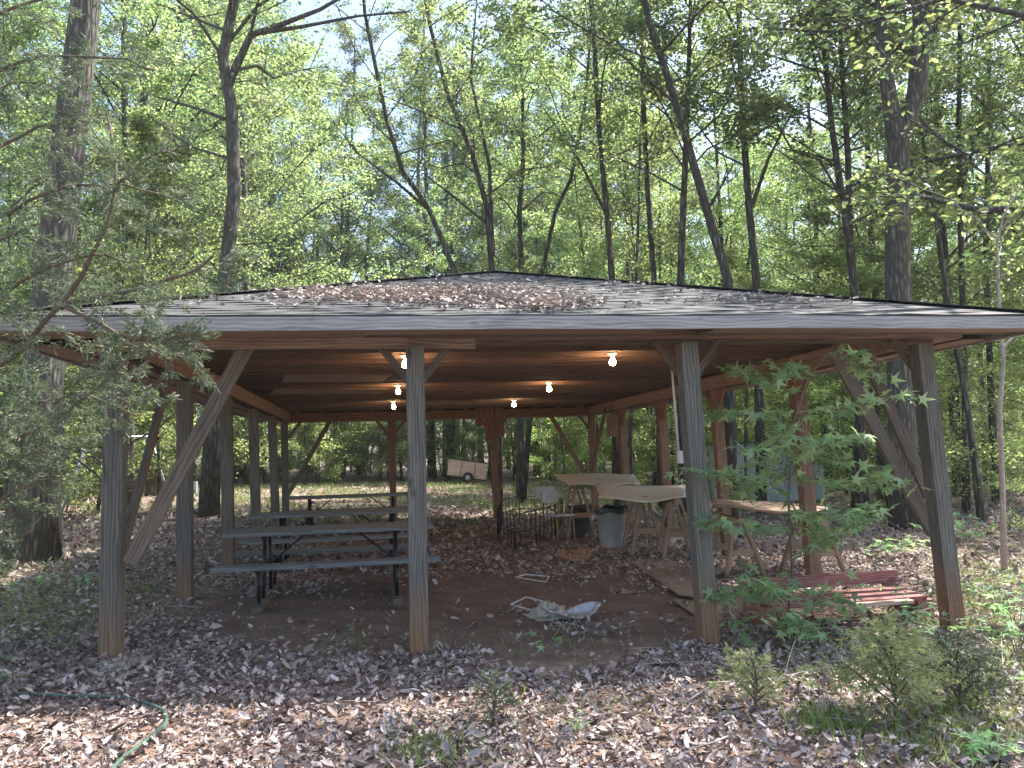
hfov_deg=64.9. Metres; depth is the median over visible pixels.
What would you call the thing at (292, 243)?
tall tree
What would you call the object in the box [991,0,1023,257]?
slim tree
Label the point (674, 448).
understory tree
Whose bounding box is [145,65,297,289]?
tall tree
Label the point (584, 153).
tall tree
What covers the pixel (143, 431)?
understory tree
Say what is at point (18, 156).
slim tree
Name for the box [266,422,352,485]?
understory tree
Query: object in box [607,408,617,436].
hanging board
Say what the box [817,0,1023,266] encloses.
tall tree
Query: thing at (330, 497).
picnic table
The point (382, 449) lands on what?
understory tree
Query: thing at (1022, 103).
tall tree
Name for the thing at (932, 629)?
weed
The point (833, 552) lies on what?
sawhorse
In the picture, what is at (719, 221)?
tall tree
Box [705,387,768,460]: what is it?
understory tree
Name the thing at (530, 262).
slim tree
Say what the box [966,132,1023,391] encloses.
slim tree
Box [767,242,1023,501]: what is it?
understory tree
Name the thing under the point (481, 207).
tall tree
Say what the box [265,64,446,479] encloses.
tall tree
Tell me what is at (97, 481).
understory tree
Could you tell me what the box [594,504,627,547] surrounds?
trash can
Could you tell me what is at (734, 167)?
tall tree
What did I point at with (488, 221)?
slim tree
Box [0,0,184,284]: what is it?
tall tree
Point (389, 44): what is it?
sky
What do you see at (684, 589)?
plywood board
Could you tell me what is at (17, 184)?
slim tree
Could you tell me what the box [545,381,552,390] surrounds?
light bulb
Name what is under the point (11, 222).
slim tree
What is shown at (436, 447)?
understory tree
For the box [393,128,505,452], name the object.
tall tree
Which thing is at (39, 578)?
weed
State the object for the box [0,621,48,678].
garden hose
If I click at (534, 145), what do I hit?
tall tree
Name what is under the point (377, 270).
tall tree
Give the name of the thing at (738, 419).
understory tree
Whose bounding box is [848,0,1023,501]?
slim tree
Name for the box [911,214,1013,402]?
slim tree
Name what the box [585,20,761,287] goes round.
slim tree
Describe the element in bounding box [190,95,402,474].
tall tree
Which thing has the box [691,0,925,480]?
tall tree
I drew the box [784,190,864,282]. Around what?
tall tree
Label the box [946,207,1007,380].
slim tree
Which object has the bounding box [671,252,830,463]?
understory tree
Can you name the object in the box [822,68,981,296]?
tall tree
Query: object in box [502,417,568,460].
understory tree
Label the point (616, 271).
understory tree
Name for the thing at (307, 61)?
tall tree
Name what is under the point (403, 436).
understory tree
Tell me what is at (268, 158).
tall tree
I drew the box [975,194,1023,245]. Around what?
slim tree
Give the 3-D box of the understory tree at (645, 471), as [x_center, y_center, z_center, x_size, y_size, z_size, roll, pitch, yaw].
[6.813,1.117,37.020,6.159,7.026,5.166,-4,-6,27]
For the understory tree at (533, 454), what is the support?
on the ground at (484, 602)
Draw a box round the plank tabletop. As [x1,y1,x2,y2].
[712,499,829,515]
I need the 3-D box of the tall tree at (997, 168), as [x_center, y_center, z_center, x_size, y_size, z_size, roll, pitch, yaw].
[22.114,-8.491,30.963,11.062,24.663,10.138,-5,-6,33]
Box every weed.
[0,563,99,594]
[0,644,23,686]
[344,620,362,639]
[522,628,562,661]
[564,708,592,729]
[718,604,854,650]
[856,533,929,561]
[858,631,1023,689]
[879,584,1017,642]
[909,511,999,543]
[926,582,1023,659]
[951,726,1023,766]
[960,567,1023,612]
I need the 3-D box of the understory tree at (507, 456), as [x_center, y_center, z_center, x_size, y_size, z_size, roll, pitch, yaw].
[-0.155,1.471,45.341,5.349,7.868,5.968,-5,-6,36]
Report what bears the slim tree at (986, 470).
on the ground at (484, 602)
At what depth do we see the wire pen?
14.48 m
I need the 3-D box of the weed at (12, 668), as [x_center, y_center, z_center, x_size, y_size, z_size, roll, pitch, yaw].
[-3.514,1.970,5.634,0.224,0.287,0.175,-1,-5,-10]
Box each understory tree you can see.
[0,105,266,504]
[0,242,164,487]
[0,243,175,475]
[0,256,160,501]
[0,267,175,477]
[0,268,24,486]
[0,391,73,514]
[1,258,175,514]
[2,256,101,480]
[4,380,168,480]
[61,369,153,496]
[65,381,196,464]
[66,399,174,479]
[90,407,174,473]
[101,395,197,479]
[135,275,280,478]
[135,403,198,473]
[148,400,266,468]
[162,409,311,476]
[197,406,260,470]
[197,413,307,472]
[233,417,330,483]
[235,421,387,483]
[237,420,299,470]
[259,423,380,480]
[260,422,366,478]
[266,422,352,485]
[277,422,358,482]
[290,423,350,476]
[302,422,399,472]
[306,278,486,480]
[321,420,427,482]
[327,421,436,472]
[332,422,403,477]
[345,424,403,475]
[346,421,437,476]
[349,422,429,479]
[363,420,460,472]
[375,421,448,468]
[397,422,469,472]
[403,420,476,468]
[426,419,515,460]
[426,419,515,474]
[436,419,486,459]
[439,418,544,467]
[440,419,540,469]
[451,418,565,477]
[454,418,544,478]
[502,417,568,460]
[503,418,586,476]
[507,417,609,482]
[509,420,607,467]
[512,417,627,471]
[524,417,626,485]
[533,417,608,478]
[541,407,709,496]
[546,415,642,472]
[552,261,674,466]
[562,407,653,476]
[577,408,674,478]
[584,411,675,480]
[601,406,708,477]
[626,244,847,511]
[626,258,771,469]
[627,399,743,472]
[635,407,709,471]
[654,254,820,447]
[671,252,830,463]
[703,386,788,457]
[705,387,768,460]
[707,282,827,444]
[723,279,846,451]
[736,161,1019,507]
[736,382,837,444]
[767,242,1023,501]
[770,373,884,495]
[775,387,887,478]
[778,375,849,474]
[788,366,948,485]
[812,286,1018,506]
[852,366,978,457]
[867,353,979,468]
[916,199,1023,493]
[926,285,1020,464]
[941,295,1021,465]
[942,347,1016,467]
[946,308,1023,473]
[948,348,1023,466]
[953,305,1023,478]
[969,300,1023,468]
[972,292,1023,468]
[979,385,1023,535]
[1003,408,1021,449]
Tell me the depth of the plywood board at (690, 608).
8.42 m
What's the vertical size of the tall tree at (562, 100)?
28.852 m
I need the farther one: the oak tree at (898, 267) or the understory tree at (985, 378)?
the understory tree at (985, 378)
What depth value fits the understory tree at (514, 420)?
46.92 m
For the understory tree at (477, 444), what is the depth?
47.25 m
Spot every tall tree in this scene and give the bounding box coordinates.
[0,0,170,494]
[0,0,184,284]
[0,0,316,506]
[0,0,347,495]
[0,11,218,500]
[0,22,76,309]
[0,71,92,247]
[7,0,312,495]
[36,0,361,480]
[60,0,400,485]
[82,0,295,251]
[82,2,267,291]
[83,84,273,286]
[86,7,305,455]
[100,0,357,294]
[104,0,332,483]
[110,90,267,292]
[112,3,361,476]
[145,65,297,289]
[157,0,371,475]
[176,0,393,481]
[176,21,389,288]
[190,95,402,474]
[198,62,385,291]
[239,17,467,475]
[256,99,434,474]
[262,135,384,471]
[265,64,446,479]
[311,189,380,466]
[325,0,555,476]
[329,9,517,279]
[340,0,527,435]
[344,39,522,477]
[355,66,578,461]
[355,230,396,466]
[356,100,506,476]
[356,223,398,463]
[376,199,438,274]
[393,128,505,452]
[407,0,605,474]
[410,135,536,271]
[428,14,625,475]
[429,98,569,271]
[443,40,637,473]
[456,85,621,470]
[462,177,532,468]
[500,112,633,472]
[509,60,720,472]
[523,5,713,278]
[528,88,684,283]
[551,160,630,441]
[614,142,765,282]
[635,3,835,292]
[657,125,795,432]
[685,124,813,430]
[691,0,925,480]
[704,0,1023,500]
[707,127,831,288]
[725,132,845,287]
[730,1,1018,301]
[749,79,934,479]
[759,180,808,279]
[765,6,1023,495]
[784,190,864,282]
[794,31,1022,459]
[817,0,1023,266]
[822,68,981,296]
[843,0,1023,242]
[884,73,1016,479]
[929,0,1023,199]
[966,68,1023,290]
[970,135,1022,298]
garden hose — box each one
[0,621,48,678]
[0,691,168,767]
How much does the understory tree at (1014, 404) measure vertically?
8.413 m
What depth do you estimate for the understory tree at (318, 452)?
39.27 m
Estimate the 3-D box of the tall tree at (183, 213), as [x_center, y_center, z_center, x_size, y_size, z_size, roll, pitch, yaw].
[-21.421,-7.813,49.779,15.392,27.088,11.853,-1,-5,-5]
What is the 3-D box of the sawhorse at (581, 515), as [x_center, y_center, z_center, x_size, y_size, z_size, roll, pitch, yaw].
[1.222,2.373,15.161,0.554,1.010,0.875,-1,-5,-5]
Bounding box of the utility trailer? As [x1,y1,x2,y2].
[446,458,487,482]
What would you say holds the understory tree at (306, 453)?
on the ground at (484, 602)
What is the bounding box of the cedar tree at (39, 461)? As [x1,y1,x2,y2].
[0,0,262,578]
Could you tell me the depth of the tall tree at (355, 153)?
52.31 m
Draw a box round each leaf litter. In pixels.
[0,478,1023,767]
[174,273,904,312]
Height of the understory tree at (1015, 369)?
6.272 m
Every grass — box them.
[0,507,1023,767]
[71,480,887,532]
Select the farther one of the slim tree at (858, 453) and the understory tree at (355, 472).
the understory tree at (355, 472)
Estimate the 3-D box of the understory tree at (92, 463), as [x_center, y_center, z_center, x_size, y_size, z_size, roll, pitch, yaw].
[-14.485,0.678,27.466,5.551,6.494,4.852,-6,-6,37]
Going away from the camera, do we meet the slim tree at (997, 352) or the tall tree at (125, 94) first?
the tall tree at (125, 94)
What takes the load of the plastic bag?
on the ground at (484, 602)
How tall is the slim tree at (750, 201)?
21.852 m
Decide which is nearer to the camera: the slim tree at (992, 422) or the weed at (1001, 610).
the weed at (1001, 610)
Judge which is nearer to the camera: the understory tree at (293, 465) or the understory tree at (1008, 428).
the understory tree at (1008, 428)
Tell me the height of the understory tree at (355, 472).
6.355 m
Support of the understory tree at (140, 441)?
on the ground at (484, 602)
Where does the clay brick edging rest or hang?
on the ground at (484, 602)
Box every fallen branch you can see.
[67,549,98,555]
[640,641,796,670]
[682,642,857,703]
[849,561,957,604]
[881,607,996,646]
[965,637,1022,685]
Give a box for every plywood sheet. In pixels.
[554,473,639,485]
[595,483,685,502]
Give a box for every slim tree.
[0,0,47,351]
[0,0,142,501]
[0,87,43,308]
[0,99,106,366]
[0,151,41,277]
[0,152,22,306]
[3,168,46,250]
[72,68,172,480]
[78,30,222,493]
[139,206,176,290]
[245,0,503,500]
[294,0,593,503]
[301,231,344,474]
[328,213,369,281]
[385,246,407,277]
[397,180,480,482]
[424,2,647,498]
[442,0,696,502]
[447,150,534,479]
[457,259,477,478]
[463,0,709,505]
[470,0,841,516]
[474,149,604,480]
[499,0,733,484]
[512,188,580,273]
[513,246,540,433]
[514,112,694,282]
[515,54,632,472]
[537,0,851,515]
[541,0,709,468]
[543,0,727,509]
[544,200,644,279]
[560,0,905,515]
[567,91,688,485]
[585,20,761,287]
[610,95,735,484]
[629,0,1005,514]
[641,210,702,284]
[643,0,979,517]
[647,102,803,286]
[662,154,762,284]
[670,84,827,444]
[703,165,781,283]
[707,97,877,290]
[767,153,876,491]
[767,194,831,292]
[780,200,840,408]
[798,0,1023,522]
[844,140,966,372]
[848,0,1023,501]
[853,106,1022,463]
[864,0,1023,512]
[884,192,1013,384]
[910,0,1023,302]
[910,106,1022,484]
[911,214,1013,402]
[913,191,978,417]
[925,169,1022,475]
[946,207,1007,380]
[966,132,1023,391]
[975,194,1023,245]
[977,221,1023,464]
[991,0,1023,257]
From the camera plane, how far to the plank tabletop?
10.76 m
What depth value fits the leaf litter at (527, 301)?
7.41 m
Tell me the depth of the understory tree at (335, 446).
37.58 m
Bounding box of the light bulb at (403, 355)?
[400,353,405,367]
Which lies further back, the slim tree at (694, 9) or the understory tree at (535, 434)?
the understory tree at (535, 434)
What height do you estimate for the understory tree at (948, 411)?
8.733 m
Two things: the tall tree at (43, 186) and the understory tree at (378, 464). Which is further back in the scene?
the understory tree at (378, 464)
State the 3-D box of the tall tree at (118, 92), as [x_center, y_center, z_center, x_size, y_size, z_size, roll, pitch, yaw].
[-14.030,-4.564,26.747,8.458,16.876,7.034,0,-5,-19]
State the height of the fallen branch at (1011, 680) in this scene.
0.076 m
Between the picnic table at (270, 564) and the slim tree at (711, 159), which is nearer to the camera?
the picnic table at (270, 564)
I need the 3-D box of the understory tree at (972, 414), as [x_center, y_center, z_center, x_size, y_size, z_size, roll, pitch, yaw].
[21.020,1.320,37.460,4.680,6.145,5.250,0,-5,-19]
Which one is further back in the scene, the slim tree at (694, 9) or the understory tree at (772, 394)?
the understory tree at (772, 394)
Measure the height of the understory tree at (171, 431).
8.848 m
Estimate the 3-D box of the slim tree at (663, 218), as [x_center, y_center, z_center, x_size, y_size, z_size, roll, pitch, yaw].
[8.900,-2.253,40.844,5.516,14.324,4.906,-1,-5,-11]
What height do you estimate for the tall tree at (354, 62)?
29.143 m
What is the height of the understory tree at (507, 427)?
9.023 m
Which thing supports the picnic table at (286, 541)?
on the ground at (484, 602)
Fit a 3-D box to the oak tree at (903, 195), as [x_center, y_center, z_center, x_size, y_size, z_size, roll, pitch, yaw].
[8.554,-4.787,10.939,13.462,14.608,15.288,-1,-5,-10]
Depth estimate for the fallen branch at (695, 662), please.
6.08 m
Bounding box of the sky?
[0,0,1023,460]
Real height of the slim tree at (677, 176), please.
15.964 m
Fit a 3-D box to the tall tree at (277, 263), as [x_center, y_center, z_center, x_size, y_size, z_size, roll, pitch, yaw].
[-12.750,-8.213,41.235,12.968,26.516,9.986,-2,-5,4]
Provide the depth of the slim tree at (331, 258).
50.20 m
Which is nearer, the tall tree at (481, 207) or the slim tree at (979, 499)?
the slim tree at (979, 499)
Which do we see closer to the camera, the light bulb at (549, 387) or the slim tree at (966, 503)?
the light bulb at (549, 387)
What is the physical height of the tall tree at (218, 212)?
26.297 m
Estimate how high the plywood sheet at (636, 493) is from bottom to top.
0.240 m
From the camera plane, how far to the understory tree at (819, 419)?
33.45 m
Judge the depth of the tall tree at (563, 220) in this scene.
53.22 m
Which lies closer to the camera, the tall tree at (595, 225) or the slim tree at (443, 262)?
the slim tree at (443, 262)
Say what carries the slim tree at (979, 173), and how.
on the ground at (484, 602)
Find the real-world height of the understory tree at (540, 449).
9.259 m
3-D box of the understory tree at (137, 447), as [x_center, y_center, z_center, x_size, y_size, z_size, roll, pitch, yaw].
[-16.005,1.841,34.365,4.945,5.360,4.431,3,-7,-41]
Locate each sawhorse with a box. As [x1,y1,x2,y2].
[560,485,596,538]
[621,500,649,540]
[622,496,663,556]
[655,498,689,559]
[712,514,766,578]
[780,519,846,572]
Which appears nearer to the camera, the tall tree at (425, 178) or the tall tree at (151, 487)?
the tall tree at (151, 487)
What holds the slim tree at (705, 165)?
on the ground at (484, 602)
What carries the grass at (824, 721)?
on the ground at (484, 602)
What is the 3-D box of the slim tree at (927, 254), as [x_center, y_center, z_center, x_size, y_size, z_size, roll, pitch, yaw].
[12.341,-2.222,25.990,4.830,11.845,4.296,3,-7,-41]
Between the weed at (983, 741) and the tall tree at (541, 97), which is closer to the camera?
the weed at (983, 741)
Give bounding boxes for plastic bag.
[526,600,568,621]
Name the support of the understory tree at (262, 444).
on the ground at (484, 602)
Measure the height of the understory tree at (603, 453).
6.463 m
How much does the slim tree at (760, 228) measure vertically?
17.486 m
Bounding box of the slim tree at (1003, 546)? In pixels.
[940,166,1023,574]
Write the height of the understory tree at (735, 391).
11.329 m
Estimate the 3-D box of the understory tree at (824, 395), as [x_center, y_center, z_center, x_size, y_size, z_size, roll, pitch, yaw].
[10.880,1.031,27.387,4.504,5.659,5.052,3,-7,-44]
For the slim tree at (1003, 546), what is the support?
on the ground at (484, 602)
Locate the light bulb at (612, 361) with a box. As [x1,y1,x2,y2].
[607,351,616,364]
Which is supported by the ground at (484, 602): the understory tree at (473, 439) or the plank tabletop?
the understory tree at (473, 439)
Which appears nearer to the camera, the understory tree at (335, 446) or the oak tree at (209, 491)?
the oak tree at (209, 491)
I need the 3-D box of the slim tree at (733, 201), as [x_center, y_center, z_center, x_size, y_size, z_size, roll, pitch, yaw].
[8.613,-3.486,28.825,5.889,14.887,4.539,-2,-5,4]
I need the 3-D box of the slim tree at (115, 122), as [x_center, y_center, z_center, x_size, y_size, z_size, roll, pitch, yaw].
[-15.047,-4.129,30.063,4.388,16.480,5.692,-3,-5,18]
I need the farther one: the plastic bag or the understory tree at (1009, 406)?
the understory tree at (1009, 406)
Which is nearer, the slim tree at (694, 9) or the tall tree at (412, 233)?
the slim tree at (694, 9)
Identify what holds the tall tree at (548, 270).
on the ground at (484, 602)
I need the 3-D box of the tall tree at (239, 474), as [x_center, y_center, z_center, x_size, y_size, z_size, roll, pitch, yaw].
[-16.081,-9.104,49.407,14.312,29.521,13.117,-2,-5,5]
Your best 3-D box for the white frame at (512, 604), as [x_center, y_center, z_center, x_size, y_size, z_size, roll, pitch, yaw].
[0.200,2.321,8.504,0.374,0.035,0.712,-4,-5,21]
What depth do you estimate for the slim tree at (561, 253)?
32.75 m
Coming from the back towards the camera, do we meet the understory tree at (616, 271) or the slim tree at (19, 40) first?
the understory tree at (616, 271)
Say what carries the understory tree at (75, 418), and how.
on the ground at (484, 602)
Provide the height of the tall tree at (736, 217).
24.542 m
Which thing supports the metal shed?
on the ground at (484, 602)
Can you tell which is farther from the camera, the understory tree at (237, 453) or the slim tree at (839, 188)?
the understory tree at (237, 453)
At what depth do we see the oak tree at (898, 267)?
16.34 m
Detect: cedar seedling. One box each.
[463,667,521,722]
[707,642,789,710]
[794,603,966,721]
[902,630,1011,710]
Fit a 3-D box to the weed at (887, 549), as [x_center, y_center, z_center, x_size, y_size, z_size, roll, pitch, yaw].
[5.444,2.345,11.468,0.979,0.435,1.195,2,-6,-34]
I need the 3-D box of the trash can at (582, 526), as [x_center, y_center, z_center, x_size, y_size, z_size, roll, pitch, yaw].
[1.294,2.582,15.198,0.466,0.580,0.466,-3,-5,16]
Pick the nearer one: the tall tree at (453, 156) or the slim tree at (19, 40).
the slim tree at (19, 40)
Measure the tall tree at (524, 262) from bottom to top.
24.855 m
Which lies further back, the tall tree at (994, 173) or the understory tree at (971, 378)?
the understory tree at (971, 378)
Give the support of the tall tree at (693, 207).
on the ground at (484, 602)
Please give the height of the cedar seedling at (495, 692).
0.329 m
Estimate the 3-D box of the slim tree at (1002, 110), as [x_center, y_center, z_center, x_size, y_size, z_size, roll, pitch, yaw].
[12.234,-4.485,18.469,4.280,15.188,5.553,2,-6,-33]
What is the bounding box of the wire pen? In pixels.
[496,496,562,549]
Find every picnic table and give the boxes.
[210,520,439,613]
[241,507,407,574]
[285,492,407,537]
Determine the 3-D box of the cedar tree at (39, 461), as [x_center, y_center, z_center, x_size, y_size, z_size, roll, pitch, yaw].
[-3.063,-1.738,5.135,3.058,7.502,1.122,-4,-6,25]
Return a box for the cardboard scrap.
[556,549,592,561]
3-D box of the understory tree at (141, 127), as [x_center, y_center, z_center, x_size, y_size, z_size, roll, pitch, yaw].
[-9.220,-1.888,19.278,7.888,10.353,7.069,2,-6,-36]
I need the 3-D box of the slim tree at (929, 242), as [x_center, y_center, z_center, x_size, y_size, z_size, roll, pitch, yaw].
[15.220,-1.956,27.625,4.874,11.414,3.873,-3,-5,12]
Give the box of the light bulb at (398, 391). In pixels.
[394,384,401,393]
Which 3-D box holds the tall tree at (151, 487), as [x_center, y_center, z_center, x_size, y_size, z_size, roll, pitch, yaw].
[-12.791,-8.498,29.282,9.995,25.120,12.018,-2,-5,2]
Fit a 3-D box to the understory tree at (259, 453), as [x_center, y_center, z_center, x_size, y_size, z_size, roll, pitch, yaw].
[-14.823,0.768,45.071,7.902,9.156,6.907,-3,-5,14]
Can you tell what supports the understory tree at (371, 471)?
on the ground at (484, 602)
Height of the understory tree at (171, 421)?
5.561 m
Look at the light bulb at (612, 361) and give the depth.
9.07 m
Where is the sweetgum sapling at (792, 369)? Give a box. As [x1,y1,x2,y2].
[662,331,935,652]
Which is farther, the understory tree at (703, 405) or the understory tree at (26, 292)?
the understory tree at (703, 405)
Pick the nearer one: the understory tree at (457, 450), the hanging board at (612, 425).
the hanging board at (612, 425)
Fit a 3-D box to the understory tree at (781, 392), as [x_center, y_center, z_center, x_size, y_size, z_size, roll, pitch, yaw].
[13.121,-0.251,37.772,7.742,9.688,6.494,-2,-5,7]
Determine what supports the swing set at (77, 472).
on the ground at (484, 602)
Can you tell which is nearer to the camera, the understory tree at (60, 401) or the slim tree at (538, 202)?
the understory tree at (60, 401)
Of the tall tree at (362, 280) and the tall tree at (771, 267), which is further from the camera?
the tall tree at (362, 280)
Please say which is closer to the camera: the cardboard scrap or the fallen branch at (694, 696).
the fallen branch at (694, 696)
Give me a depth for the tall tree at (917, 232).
28.75 m
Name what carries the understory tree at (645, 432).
on the ground at (484, 602)
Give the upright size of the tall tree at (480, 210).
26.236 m
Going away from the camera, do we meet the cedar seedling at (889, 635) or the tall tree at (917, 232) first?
the cedar seedling at (889, 635)
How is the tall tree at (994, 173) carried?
on the ground at (484, 602)
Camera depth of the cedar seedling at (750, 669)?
5.09 m
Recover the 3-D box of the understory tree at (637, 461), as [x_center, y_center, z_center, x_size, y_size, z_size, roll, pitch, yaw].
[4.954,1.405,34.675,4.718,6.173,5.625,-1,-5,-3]
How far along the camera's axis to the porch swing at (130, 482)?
21.86 m
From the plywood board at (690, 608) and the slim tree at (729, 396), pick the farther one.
the slim tree at (729, 396)
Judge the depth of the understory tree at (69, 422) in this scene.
30.84 m
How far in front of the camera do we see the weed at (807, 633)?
6.70 m
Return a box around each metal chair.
[527,486,554,532]
[540,490,575,541]
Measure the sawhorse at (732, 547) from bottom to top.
0.772 m
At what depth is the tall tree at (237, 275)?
40.50 m
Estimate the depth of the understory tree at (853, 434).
33.09 m
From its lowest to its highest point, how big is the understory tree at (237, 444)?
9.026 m
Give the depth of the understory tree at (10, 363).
24.48 m
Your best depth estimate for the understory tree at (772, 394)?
34.37 m
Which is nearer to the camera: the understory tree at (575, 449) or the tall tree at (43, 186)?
the tall tree at (43, 186)
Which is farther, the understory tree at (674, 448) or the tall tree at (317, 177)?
the tall tree at (317, 177)
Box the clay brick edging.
[592,547,639,552]
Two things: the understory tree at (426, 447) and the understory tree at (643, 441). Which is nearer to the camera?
the understory tree at (643, 441)
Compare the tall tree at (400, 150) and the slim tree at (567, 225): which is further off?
the tall tree at (400, 150)
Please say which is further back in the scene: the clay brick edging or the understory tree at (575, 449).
the understory tree at (575, 449)
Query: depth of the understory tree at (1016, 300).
21.45 m
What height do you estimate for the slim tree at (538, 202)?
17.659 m
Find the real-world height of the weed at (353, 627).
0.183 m
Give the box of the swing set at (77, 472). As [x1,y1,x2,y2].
[62,435,172,513]
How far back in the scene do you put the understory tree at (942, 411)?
30.30 m
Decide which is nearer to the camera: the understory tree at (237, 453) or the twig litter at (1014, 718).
the twig litter at (1014, 718)
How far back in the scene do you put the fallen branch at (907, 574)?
8.84 m
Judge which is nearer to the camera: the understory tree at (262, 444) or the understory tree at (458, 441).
the understory tree at (262, 444)
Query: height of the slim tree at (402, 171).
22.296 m
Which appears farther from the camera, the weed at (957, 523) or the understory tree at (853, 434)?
the understory tree at (853, 434)
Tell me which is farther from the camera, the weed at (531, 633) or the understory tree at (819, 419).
the understory tree at (819, 419)
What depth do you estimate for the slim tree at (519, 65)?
26.89 m
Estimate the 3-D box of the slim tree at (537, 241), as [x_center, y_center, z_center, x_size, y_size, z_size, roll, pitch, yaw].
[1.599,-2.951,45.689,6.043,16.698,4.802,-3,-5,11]
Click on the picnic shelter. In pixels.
(328, 362)
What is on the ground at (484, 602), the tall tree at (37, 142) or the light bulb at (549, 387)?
the tall tree at (37, 142)
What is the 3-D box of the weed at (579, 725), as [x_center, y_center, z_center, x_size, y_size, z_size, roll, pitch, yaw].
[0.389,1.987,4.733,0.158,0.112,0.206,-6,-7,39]
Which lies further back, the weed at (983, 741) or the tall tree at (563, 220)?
the tall tree at (563, 220)
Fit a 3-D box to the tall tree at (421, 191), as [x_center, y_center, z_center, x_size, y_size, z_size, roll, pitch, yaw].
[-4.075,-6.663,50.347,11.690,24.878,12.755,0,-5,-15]
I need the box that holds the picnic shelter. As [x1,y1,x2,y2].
[0,270,1023,668]
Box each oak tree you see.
[0,0,101,564]
[100,0,409,517]
[706,0,1023,295]
[733,0,1018,529]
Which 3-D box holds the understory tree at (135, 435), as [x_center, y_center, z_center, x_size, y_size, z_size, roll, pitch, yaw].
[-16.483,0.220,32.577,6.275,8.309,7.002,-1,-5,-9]
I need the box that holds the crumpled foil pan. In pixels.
[544,601,600,619]
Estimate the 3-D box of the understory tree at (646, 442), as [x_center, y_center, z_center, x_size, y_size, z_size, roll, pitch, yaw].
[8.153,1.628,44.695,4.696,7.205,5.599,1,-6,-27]
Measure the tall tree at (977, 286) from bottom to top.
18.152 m
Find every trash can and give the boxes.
[567,504,592,536]
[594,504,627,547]
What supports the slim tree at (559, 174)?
on the ground at (484, 602)
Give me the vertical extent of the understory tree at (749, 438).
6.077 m
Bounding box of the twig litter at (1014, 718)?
[0,550,1023,767]
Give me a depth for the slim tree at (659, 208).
27.33 m
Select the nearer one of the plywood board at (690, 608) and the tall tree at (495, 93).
the plywood board at (690, 608)
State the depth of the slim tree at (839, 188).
18.93 m
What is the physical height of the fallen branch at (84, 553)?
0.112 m
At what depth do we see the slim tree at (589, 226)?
33.49 m
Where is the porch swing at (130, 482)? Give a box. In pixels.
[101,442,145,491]
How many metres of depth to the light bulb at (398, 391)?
12.21 m
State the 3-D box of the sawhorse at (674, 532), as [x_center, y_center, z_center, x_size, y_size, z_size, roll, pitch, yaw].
[2.503,2.205,12.344,0.554,0.930,0.875,-2,-5,3]
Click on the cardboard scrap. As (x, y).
(575, 551)
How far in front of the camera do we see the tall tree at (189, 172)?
25.06 m
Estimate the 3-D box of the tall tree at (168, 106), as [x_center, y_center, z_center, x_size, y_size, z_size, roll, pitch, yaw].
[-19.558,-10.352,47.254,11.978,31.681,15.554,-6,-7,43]
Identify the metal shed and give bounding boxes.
[706,439,825,500]
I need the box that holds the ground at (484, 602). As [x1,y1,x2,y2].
[0,446,1023,767]
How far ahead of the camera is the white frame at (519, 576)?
10.28 m
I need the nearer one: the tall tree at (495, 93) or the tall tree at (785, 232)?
the tall tree at (495, 93)
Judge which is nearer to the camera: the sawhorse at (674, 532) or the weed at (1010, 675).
the weed at (1010, 675)
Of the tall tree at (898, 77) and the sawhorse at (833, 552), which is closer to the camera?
the sawhorse at (833, 552)
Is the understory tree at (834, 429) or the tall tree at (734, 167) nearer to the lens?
the understory tree at (834, 429)
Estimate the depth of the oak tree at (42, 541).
11.61 m
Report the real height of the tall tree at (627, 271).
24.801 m
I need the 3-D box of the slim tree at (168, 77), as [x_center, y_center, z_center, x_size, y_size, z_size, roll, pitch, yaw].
[-9.530,-3.097,21.782,4.870,13.147,3.869,-5,-6,31]
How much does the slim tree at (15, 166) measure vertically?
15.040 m
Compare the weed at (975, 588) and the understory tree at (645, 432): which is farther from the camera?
the understory tree at (645, 432)
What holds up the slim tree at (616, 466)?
on the ground at (484, 602)
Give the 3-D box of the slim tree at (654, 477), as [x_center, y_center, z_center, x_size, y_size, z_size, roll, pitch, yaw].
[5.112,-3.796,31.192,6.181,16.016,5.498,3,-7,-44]
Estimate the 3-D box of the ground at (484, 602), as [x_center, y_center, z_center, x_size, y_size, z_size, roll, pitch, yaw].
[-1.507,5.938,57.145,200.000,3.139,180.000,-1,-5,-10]
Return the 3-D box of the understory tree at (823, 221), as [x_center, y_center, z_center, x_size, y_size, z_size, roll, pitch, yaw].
[9.444,-1.250,20.694,6.005,9.206,6.871,2,-6,-38]
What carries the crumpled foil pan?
on the ground at (484, 602)
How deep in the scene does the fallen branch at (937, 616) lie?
7.10 m
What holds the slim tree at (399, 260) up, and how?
on the ground at (484, 602)
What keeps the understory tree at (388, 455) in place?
on the ground at (484, 602)
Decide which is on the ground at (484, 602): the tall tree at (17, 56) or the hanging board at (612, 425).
the tall tree at (17, 56)
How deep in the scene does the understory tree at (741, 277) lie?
21.25 m
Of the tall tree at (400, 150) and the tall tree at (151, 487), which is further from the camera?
the tall tree at (400, 150)
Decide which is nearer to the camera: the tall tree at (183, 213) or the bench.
the bench
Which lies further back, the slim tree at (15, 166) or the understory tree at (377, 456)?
the understory tree at (377, 456)
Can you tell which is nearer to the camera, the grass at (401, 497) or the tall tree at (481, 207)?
the grass at (401, 497)
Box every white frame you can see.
[510,596,542,609]
[515,574,549,582]
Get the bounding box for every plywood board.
[630,558,718,601]
[672,599,722,622]
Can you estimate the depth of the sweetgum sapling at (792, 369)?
6.91 m
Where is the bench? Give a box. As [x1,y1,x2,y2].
[738,570,934,630]
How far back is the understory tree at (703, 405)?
34.91 m
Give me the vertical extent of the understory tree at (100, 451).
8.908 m
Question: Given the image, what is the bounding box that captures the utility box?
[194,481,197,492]
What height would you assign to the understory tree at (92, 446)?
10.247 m

